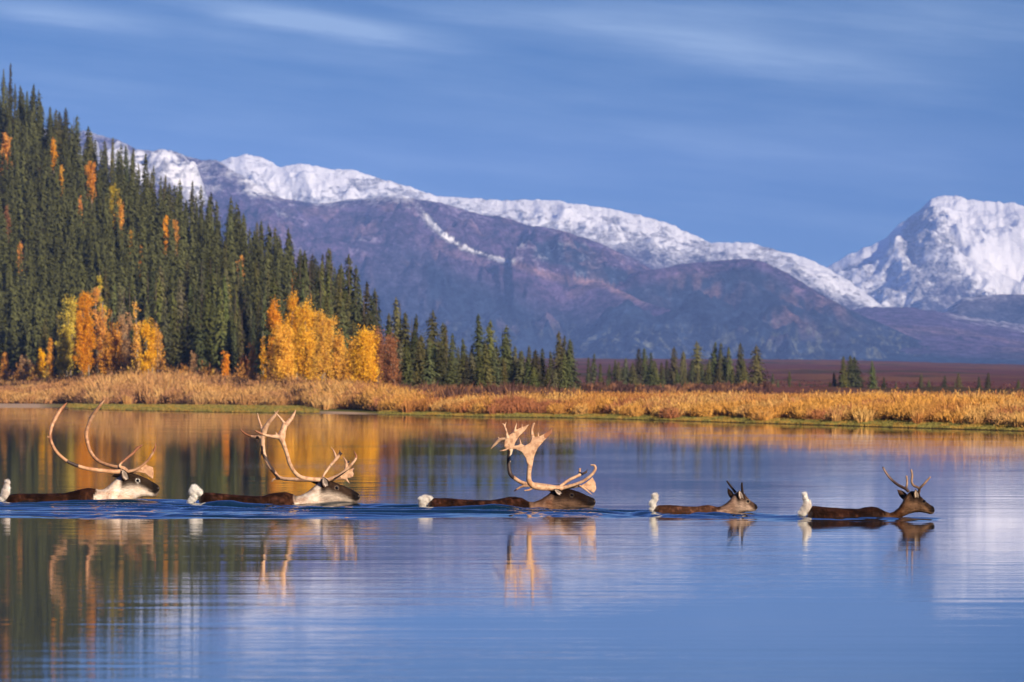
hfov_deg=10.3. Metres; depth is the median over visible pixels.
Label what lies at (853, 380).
spruce tree
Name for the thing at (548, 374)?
spruce tree
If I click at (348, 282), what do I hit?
spruce tree
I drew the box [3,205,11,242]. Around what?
aspen tree
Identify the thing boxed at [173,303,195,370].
spruce tree
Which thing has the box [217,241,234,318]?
spruce tree
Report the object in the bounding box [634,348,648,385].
spruce tree
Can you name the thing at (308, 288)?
spruce tree
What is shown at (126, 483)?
caribou
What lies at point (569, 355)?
spruce tree
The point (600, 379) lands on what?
spruce tree
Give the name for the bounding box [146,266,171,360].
spruce tree
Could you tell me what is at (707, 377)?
spruce tree
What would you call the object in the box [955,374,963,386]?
spruce tree
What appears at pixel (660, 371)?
spruce tree
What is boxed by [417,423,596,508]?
caribou
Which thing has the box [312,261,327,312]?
spruce tree
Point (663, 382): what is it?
spruce tree
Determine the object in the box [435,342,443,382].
spruce tree
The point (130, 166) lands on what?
spruce tree
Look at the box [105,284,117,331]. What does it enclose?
spruce tree
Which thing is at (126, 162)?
spruce tree
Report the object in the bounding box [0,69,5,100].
spruce tree
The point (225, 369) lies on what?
aspen tree
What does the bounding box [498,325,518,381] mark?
spruce tree
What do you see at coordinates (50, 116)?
spruce tree
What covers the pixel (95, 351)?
spruce tree
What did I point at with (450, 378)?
spruce tree
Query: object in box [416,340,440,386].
spruce tree
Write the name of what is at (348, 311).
spruce tree
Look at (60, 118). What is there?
spruce tree
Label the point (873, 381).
spruce tree
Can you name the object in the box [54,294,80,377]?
aspen tree
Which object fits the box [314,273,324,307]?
spruce tree
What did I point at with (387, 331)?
spruce tree
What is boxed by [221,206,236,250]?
spruce tree
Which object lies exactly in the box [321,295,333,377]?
spruce tree
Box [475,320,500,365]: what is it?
spruce tree
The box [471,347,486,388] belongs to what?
spruce tree
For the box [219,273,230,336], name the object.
spruce tree
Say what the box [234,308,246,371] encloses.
spruce tree
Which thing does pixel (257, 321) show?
spruce tree
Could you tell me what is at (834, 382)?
spruce tree
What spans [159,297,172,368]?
spruce tree
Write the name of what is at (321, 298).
spruce tree
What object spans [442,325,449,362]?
spruce tree
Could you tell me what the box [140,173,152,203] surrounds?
spruce tree
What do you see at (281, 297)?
spruce tree
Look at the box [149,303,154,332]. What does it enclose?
spruce tree
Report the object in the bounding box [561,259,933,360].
wooded hill
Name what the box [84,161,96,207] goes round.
aspen tree
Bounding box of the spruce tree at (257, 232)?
[254,222,264,249]
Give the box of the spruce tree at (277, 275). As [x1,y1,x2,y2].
[274,270,281,301]
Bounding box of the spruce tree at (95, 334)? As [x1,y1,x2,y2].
[92,311,97,366]
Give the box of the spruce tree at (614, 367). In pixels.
[610,360,616,377]
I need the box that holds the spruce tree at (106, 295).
[93,267,110,329]
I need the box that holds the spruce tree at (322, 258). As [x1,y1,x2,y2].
[319,253,325,284]
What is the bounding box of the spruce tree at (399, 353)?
[395,340,405,381]
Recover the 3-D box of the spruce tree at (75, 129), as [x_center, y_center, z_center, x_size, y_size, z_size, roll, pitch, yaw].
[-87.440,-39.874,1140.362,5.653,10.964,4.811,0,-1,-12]
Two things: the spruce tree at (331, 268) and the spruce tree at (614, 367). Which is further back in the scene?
the spruce tree at (614, 367)
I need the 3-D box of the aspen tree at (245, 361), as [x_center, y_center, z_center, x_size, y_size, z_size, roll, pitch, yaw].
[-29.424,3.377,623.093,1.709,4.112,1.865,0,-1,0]
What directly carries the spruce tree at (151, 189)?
on the ground at (890, 371)
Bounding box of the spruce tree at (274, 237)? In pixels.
[271,227,278,265]
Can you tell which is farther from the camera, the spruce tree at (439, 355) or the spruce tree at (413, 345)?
the spruce tree at (439, 355)
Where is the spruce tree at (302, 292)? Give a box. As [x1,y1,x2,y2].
[301,279,310,311]
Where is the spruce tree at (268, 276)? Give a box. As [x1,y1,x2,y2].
[255,270,272,360]
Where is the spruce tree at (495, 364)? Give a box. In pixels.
[490,348,501,385]
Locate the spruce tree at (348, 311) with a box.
[343,295,352,346]
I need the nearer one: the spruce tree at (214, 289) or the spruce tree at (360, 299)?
the spruce tree at (214, 289)
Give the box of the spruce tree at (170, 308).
[166,293,182,357]
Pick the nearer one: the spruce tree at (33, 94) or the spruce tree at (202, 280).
the spruce tree at (202, 280)
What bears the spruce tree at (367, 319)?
on the ground at (890, 371)
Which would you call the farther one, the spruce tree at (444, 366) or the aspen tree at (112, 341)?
the aspen tree at (112, 341)
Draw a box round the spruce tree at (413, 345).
[403,331,417,370]
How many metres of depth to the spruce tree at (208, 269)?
742.47 m
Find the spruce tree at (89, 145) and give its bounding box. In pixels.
[83,133,97,176]
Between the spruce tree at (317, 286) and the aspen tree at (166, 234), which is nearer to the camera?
the spruce tree at (317, 286)
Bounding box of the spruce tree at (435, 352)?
[431,344,439,380]
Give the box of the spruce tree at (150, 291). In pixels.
[137,269,155,347]
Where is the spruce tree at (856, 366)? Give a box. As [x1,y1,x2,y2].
[847,357,867,387]
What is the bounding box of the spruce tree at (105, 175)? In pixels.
[95,140,112,198]
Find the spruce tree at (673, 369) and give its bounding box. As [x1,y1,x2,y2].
[665,347,679,385]
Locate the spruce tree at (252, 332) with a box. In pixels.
[247,313,256,371]
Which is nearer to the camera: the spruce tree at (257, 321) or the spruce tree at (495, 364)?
the spruce tree at (495, 364)
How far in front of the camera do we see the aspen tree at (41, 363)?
732.63 m
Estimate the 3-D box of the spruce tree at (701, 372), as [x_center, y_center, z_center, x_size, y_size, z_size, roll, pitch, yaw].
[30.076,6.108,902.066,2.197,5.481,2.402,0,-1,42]
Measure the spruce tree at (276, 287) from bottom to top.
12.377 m
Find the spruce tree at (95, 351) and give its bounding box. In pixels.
[91,324,100,369]
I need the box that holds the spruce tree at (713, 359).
[706,342,718,381]
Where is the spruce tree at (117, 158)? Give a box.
[110,150,124,187]
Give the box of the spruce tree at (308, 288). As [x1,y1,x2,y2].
[298,250,314,307]
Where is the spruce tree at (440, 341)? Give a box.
[438,323,453,357]
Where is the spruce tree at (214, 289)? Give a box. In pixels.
[205,262,221,325]
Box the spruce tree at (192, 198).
[188,180,195,236]
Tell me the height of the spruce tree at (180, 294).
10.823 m
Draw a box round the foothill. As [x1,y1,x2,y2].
[941,294,1023,324]
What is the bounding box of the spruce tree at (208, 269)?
[204,254,211,306]
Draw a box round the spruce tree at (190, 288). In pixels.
[187,285,192,333]
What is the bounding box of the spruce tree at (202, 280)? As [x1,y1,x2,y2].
[194,259,208,315]
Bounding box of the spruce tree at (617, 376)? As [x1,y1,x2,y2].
[609,362,625,384]
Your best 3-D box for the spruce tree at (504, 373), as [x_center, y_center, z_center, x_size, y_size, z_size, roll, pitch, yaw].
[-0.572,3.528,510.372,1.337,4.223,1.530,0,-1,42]
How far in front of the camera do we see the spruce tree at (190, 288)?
710.98 m
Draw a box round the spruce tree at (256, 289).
[249,259,262,341]
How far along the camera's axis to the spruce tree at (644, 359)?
874.99 m
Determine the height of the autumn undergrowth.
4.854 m
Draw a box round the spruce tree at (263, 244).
[259,228,265,269]
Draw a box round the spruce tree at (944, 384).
[940,376,947,386]
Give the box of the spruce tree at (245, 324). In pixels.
[235,290,255,363]
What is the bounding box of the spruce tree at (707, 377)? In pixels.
[701,362,715,385]
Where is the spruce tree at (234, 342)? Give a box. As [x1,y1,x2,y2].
[231,328,239,365]
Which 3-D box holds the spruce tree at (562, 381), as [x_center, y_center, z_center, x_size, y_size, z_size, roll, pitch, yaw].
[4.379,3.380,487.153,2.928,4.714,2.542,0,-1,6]
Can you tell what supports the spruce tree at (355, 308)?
on the ground at (890, 371)
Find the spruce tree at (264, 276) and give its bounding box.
[260,266,266,315]
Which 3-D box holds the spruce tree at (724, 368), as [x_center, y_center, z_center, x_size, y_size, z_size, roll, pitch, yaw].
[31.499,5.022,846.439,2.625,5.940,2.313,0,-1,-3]
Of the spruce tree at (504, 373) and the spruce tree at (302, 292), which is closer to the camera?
the spruce tree at (504, 373)
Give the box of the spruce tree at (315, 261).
[313,258,319,283]
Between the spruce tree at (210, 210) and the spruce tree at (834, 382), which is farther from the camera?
the spruce tree at (834, 382)
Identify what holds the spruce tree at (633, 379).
on the ground at (890, 371)
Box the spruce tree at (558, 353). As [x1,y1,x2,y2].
[543,331,575,387]
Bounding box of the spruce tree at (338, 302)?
[333,276,345,335]
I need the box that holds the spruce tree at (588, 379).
[585,357,590,384]
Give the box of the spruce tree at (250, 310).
[248,303,252,341]
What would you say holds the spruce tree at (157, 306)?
on the ground at (890, 371)
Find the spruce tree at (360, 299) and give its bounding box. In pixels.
[358,288,362,312]
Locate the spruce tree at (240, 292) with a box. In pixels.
[230,273,243,333]
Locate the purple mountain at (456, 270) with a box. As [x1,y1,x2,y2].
[43,129,669,358]
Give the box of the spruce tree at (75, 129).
[67,115,82,164]
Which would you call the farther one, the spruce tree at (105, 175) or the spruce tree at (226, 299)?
the spruce tree at (105, 175)
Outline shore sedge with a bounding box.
[67,403,1023,430]
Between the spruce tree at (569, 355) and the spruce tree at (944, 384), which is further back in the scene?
the spruce tree at (944, 384)
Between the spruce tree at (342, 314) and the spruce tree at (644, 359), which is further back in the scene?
the spruce tree at (644, 359)
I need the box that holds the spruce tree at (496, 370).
[490,350,502,387]
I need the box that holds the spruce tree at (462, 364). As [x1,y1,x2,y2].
[454,345,470,385]
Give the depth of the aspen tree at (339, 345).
557.65 m
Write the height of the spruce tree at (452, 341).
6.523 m
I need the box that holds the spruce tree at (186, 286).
[183,259,190,320]
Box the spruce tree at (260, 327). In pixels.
[249,290,267,376]
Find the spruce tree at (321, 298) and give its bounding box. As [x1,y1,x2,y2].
[317,276,324,341]
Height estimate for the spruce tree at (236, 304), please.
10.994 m
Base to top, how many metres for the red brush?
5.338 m
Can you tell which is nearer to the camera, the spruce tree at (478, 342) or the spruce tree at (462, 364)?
the spruce tree at (478, 342)
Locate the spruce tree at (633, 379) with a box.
[626,363,639,387]
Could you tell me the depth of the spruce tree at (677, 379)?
840.09 m
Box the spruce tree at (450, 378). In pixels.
[438,354,459,387]
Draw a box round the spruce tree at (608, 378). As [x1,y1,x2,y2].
[605,364,612,385]
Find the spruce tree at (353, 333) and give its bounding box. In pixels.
[347,321,358,344]
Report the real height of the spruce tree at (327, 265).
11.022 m
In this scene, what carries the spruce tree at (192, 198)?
on the ground at (890, 371)
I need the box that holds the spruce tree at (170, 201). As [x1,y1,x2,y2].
[163,184,174,222]
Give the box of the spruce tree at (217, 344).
[206,287,232,371]
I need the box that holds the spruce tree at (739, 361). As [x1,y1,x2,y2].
[734,342,746,385]
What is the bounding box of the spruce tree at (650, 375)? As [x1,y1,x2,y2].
[643,353,658,385]
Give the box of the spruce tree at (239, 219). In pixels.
[232,209,248,268]
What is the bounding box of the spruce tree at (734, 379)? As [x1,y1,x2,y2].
[729,359,738,385]
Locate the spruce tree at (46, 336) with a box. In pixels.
[33,317,53,372]
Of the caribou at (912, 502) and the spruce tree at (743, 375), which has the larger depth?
the spruce tree at (743, 375)
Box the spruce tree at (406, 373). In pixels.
[396,343,418,387]
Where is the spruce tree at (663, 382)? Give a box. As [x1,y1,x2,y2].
[661,367,665,386]
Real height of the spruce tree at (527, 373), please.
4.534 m
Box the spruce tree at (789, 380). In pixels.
[787,371,791,386]
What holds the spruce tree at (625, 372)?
on the ground at (890, 371)
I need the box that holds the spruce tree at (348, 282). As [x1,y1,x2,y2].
[332,254,362,328]
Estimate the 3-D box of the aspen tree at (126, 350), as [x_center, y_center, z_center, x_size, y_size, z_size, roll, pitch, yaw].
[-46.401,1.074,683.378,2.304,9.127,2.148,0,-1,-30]
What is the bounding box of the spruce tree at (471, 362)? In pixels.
[461,352,481,387]
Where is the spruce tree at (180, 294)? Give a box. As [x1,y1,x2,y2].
[174,278,186,324]
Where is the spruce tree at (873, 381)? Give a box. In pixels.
[866,361,878,387]
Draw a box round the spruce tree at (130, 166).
[127,149,135,185]
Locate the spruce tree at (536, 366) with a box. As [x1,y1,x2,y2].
[524,349,548,387]
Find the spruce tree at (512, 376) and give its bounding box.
[506,346,519,385]
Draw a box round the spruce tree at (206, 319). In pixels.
[193,279,217,366]
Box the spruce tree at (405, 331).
[398,312,410,365]
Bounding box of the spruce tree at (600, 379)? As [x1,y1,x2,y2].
[596,363,603,381]
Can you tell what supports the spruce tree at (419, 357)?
on the ground at (890, 371)
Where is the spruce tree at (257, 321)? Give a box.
[255,302,260,349]
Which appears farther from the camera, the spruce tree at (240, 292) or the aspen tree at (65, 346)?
the aspen tree at (65, 346)
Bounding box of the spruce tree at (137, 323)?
[131,300,141,353]
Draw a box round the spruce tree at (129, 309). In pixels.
[123,278,137,365]
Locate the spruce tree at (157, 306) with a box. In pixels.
[141,275,169,363]
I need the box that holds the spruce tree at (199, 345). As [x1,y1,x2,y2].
[186,305,209,371]
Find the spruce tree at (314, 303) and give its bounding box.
[310,296,317,331]
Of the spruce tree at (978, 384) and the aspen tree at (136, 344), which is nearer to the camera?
the aspen tree at (136, 344)
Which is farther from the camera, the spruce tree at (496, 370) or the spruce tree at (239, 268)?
the spruce tree at (239, 268)
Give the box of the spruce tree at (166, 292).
[164,276,171,312]
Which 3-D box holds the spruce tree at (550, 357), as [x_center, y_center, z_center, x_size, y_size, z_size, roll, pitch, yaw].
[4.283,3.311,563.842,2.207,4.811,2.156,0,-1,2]
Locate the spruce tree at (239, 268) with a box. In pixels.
[231,260,244,320]
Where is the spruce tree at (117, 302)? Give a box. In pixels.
[110,283,135,361]
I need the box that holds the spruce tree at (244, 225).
[241,213,248,246]
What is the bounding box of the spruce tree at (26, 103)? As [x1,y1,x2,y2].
[24,92,29,120]
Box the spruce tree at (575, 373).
[569,339,583,391]
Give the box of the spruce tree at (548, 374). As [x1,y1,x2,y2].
[544,367,550,385]
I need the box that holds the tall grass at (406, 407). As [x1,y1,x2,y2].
[0,363,1023,427]
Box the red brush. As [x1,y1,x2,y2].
[5,365,776,398]
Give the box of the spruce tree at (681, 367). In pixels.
[674,351,687,384]
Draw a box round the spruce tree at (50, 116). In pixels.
[45,107,53,145]
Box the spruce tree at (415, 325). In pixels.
[408,314,420,359]
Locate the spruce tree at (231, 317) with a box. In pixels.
[228,311,233,343]
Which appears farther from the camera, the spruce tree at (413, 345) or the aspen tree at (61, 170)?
the aspen tree at (61, 170)
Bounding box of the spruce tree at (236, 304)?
[231,285,238,347]
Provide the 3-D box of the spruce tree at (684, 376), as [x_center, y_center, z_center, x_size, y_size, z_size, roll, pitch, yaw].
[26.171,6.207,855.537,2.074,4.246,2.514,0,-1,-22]
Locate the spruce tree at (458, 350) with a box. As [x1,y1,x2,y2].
[456,346,460,371]
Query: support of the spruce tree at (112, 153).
on the ground at (890, 371)
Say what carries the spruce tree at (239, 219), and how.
on the ground at (890, 371)
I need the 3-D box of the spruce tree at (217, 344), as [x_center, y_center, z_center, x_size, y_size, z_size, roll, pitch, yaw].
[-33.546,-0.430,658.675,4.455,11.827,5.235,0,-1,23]
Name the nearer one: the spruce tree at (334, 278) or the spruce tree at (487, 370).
the spruce tree at (487, 370)
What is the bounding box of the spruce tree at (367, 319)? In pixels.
[357,281,375,334]
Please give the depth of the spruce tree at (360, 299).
746.41 m
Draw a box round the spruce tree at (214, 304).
[210,296,217,340]
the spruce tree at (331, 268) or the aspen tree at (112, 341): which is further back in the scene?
the spruce tree at (331, 268)
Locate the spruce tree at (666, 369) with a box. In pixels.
[664,360,669,383]
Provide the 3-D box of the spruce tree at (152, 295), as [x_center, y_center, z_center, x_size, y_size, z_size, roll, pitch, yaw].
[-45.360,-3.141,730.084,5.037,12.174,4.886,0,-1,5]
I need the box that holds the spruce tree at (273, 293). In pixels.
[255,275,287,375]
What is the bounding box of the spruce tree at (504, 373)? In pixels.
[500,357,508,384]
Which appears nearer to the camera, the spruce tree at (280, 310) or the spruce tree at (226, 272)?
the spruce tree at (280, 310)
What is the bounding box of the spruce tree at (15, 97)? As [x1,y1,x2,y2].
[12,84,17,119]
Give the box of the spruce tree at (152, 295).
[148,270,167,324]
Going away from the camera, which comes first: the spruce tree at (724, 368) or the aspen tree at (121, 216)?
the spruce tree at (724, 368)
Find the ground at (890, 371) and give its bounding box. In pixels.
[0,117,1023,430]
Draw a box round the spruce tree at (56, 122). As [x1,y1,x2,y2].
[45,110,67,159]
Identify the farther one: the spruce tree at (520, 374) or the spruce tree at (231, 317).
the spruce tree at (231, 317)
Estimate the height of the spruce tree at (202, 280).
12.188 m
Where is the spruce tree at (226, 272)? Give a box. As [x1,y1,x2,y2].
[221,268,232,317]
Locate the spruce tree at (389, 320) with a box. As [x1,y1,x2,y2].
[380,313,398,378]
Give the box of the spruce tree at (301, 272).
[292,253,307,304]
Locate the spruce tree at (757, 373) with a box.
[746,345,769,383]
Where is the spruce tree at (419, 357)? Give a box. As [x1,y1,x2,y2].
[410,335,436,385]
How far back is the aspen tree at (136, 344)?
674.68 m
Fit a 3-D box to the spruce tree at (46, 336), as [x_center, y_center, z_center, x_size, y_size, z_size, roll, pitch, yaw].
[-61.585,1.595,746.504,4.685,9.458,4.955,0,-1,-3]
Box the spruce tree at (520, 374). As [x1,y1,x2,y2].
[510,350,529,387]
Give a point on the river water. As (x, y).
(386, 578)
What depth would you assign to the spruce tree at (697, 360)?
907.05 m
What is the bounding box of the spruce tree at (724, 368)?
[721,356,726,382]
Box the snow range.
[221,154,884,308]
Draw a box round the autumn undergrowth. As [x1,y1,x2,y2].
[0,358,385,384]
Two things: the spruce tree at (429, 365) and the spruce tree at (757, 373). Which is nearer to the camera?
the spruce tree at (429, 365)
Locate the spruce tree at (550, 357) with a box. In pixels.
[547,350,554,381]
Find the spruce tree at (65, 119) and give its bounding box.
[61,108,70,142]
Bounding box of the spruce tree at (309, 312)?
[298,294,313,375]
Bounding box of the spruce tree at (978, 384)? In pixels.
[976,376,981,387]
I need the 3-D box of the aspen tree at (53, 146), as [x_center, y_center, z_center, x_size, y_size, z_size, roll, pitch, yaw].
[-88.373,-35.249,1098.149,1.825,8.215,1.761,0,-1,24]
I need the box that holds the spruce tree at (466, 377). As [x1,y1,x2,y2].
[460,355,473,387]
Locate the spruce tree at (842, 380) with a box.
[838,356,851,386]
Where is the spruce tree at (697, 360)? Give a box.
[686,341,712,382]
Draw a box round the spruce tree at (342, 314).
[335,299,351,356]
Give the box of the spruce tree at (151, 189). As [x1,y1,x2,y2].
[147,173,156,217]
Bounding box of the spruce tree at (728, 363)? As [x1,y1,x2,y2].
[723,347,733,383]
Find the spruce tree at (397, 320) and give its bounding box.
[391,297,402,356]
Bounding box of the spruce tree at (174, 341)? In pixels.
[166,307,182,370]
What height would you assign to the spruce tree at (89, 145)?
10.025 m
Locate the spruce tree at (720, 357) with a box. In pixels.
[714,343,724,382]
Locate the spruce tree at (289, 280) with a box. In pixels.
[284,265,293,320]
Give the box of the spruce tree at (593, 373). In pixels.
[589,353,597,383]
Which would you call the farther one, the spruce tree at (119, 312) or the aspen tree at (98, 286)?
the aspen tree at (98, 286)
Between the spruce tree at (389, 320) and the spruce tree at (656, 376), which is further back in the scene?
the spruce tree at (656, 376)
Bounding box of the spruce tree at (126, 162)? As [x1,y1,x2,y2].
[123,145,130,192]
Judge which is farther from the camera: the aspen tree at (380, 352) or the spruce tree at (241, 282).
the spruce tree at (241, 282)
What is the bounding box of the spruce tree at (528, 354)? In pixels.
[524,347,532,369]
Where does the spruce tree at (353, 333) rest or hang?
on the ground at (890, 371)
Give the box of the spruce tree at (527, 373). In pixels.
[520,357,532,384]
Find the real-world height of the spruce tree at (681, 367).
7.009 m
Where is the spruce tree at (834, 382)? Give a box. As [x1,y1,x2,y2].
[831,373,837,386]
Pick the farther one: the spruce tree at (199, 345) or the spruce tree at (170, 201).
the spruce tree at (170, 201)
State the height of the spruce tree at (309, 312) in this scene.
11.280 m
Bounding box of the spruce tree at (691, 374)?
[686,360,695,384]
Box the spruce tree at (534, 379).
[528,367,540,387]
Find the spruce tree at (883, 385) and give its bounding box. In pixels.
[882,377,885,387]
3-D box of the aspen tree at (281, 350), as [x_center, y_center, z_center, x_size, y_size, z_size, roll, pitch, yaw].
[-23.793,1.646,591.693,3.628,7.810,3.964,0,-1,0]
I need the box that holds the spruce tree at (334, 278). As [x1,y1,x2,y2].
[332,268,336,294]
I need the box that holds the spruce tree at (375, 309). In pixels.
[370,288,384,349]
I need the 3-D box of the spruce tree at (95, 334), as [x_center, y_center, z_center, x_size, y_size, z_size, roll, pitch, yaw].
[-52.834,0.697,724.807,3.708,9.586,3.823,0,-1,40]
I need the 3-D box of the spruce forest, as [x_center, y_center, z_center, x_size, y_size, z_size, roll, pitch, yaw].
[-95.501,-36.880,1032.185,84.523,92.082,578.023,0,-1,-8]
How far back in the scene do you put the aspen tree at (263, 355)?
604.92 m
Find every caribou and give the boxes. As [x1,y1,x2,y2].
[0,400,159,502]
[186,410,359,504]
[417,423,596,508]
[649,481,757,513]
[797,467,934,517]
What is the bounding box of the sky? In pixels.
[0,0,1023,267]
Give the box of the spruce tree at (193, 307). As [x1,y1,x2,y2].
[178,285,204,354]
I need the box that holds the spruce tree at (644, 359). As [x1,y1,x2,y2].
[640,349,648,385]
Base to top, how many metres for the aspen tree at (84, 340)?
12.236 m
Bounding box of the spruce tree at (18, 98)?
[12,85,28,126]
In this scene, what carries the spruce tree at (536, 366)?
on the ground at (890, 371)
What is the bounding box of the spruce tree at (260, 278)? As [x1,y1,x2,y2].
[259,265,264,309]
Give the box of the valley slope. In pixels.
[825,306,1023,364]
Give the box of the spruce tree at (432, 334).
[419,310,444,369]
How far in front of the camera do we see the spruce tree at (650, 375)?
844.72 m
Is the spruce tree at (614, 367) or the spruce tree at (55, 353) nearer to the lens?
the spruce tree at (55, 353)
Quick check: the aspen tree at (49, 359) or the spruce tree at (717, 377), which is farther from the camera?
the spruce tree at (717, 377)
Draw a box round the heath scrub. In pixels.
[574,379,1022,388]
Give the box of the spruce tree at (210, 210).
[207,204,213,250]
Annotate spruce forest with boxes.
[0,86,345,373]
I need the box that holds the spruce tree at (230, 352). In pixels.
[218,318,238,374]
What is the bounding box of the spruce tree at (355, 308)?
[345,265,362,338]
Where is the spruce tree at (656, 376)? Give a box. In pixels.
[652,361,663,386]
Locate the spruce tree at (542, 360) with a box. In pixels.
[538,348,546,384]
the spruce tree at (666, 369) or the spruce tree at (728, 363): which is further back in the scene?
the spruce tree at (666, 369)
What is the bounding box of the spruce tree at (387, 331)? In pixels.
[381,325,391,380]
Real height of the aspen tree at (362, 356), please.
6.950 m
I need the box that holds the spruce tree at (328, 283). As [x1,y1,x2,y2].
[325,270,336,352]
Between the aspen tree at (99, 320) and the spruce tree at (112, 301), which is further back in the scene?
the spruce tree at (112, 301)
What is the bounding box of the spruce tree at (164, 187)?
[160,175,166,218]
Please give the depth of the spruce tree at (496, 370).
521.13 m
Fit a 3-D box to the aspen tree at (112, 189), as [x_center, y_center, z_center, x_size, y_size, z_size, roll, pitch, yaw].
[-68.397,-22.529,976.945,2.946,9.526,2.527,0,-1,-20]
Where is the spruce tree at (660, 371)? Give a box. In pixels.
[658,362,666,385]
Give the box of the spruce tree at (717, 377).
[713,361,725,383]
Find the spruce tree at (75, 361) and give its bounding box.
[69,328,78,373]
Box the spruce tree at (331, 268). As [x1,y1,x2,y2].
[323,248,334,291]
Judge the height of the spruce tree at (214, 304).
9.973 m
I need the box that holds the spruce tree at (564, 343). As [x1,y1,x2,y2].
[561,335,567,357]
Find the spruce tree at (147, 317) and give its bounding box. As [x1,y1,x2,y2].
[140,299,149,367]
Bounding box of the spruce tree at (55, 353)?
[51,313,61,375]
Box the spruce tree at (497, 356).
[495,344,502,378]
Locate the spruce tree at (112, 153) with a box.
[109,139,115,182]
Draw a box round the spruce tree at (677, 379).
[673,370,681,385]
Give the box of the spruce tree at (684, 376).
[682,369,689,385]
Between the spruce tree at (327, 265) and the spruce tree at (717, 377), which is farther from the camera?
the spruce tree at (717, 377)
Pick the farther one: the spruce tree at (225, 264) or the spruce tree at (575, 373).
the spruce tree at (225, 264)
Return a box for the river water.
[0,408,1023,681]
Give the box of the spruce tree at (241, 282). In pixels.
[232,279,244,321]
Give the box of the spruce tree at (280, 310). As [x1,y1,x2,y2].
[276,288,284,322]
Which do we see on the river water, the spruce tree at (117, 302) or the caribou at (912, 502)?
the caribou at (912, 502)
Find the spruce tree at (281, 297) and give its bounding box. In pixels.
[278,274,285,318]
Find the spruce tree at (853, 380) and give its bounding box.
[839,355,866,387]
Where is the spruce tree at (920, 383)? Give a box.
[917,373,924,386]
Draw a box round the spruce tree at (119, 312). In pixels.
[113,291,132,368]
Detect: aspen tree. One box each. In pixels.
[0,132,12,172]
[0,352,10,380]
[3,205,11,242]
[16,241,23,271]
[18,355,35,379]
[35,347,46,378]
[44,338,55,377]
[50,137,57,170]
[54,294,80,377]
[58,165,63,197]
[70,290,98,377]
[78,196,83,225]
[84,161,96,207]
[91,286,108,374]
[96,272,107,347]
[98,310,126,376]
[105,183,121,227]
[113,198,124,229]
[118,313,133,370]
[130,302,144,368]
[136,318,161,373]
[152,320,167,374]
[163,216,169,255]
[171,220,179,254]
[186,351,199,375]
[221,351,230,376]
[236,353,248,376]
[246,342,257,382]
[259,336,266,380]
[265,297,286,366]
[267,319,296,379]
[281,291,303,378]
[289,296,317,381]
[307,309,342,382]
[328,328,348,382]
[338,336,357,382]
[345,324,382,384]
[368,322,387,382]
[379,329,402,384]
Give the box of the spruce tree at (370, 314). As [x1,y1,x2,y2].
[368,296,383,336]
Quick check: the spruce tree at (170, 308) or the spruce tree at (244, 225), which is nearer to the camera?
the spruce tree at (170, 308)
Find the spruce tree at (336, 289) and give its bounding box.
[332,271,342,333]
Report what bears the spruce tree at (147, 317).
on the ground at (890, 371)
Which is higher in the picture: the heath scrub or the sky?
the sky
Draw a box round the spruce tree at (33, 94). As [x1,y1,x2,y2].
[28,85,37,129]
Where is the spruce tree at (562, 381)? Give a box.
[557,354,576,389]
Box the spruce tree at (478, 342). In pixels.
[462,313,489,379]
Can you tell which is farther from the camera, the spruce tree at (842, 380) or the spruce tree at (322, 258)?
the spruce tree at (842, 380)
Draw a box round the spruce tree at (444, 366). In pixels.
[433,347,449,386]
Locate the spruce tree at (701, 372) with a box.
[699,363,704,381]
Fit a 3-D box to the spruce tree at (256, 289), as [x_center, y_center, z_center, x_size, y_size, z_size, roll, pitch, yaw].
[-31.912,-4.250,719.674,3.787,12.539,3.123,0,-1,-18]
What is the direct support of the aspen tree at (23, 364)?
on the ground at (890, 371)
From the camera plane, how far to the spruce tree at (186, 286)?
748.93 m
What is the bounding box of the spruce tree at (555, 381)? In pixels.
[548,368,560,389]
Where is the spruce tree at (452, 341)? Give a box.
[447,333,460,384]
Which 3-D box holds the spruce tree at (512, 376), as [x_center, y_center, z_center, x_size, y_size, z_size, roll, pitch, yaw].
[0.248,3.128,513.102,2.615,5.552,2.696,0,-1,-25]
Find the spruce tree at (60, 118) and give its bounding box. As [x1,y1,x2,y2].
[57,111,62,132]
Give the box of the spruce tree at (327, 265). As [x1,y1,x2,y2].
[324,248,331,293]
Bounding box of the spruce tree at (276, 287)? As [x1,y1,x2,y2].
[272,275,279,310]
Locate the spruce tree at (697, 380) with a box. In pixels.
[693,369,700,383]
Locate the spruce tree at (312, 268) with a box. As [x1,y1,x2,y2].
[308,253,316,297]
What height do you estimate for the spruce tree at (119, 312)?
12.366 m
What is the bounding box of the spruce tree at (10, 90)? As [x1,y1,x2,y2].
[8,63,13,112]
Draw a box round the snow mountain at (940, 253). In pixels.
[827,195,1023,311]
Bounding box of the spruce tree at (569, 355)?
[562,339,575,387]
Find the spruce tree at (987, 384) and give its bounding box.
[981,372,991,388]
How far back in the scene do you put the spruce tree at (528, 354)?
531.50 m
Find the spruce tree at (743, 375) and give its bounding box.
[735,359,749,383]
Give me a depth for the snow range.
15842.53 m
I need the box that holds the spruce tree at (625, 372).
[620,358,629,384]
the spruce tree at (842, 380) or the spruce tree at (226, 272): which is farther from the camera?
the spruce tree at (842, 380)
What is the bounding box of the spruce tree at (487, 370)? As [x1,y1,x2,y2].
[472,342,499,388]

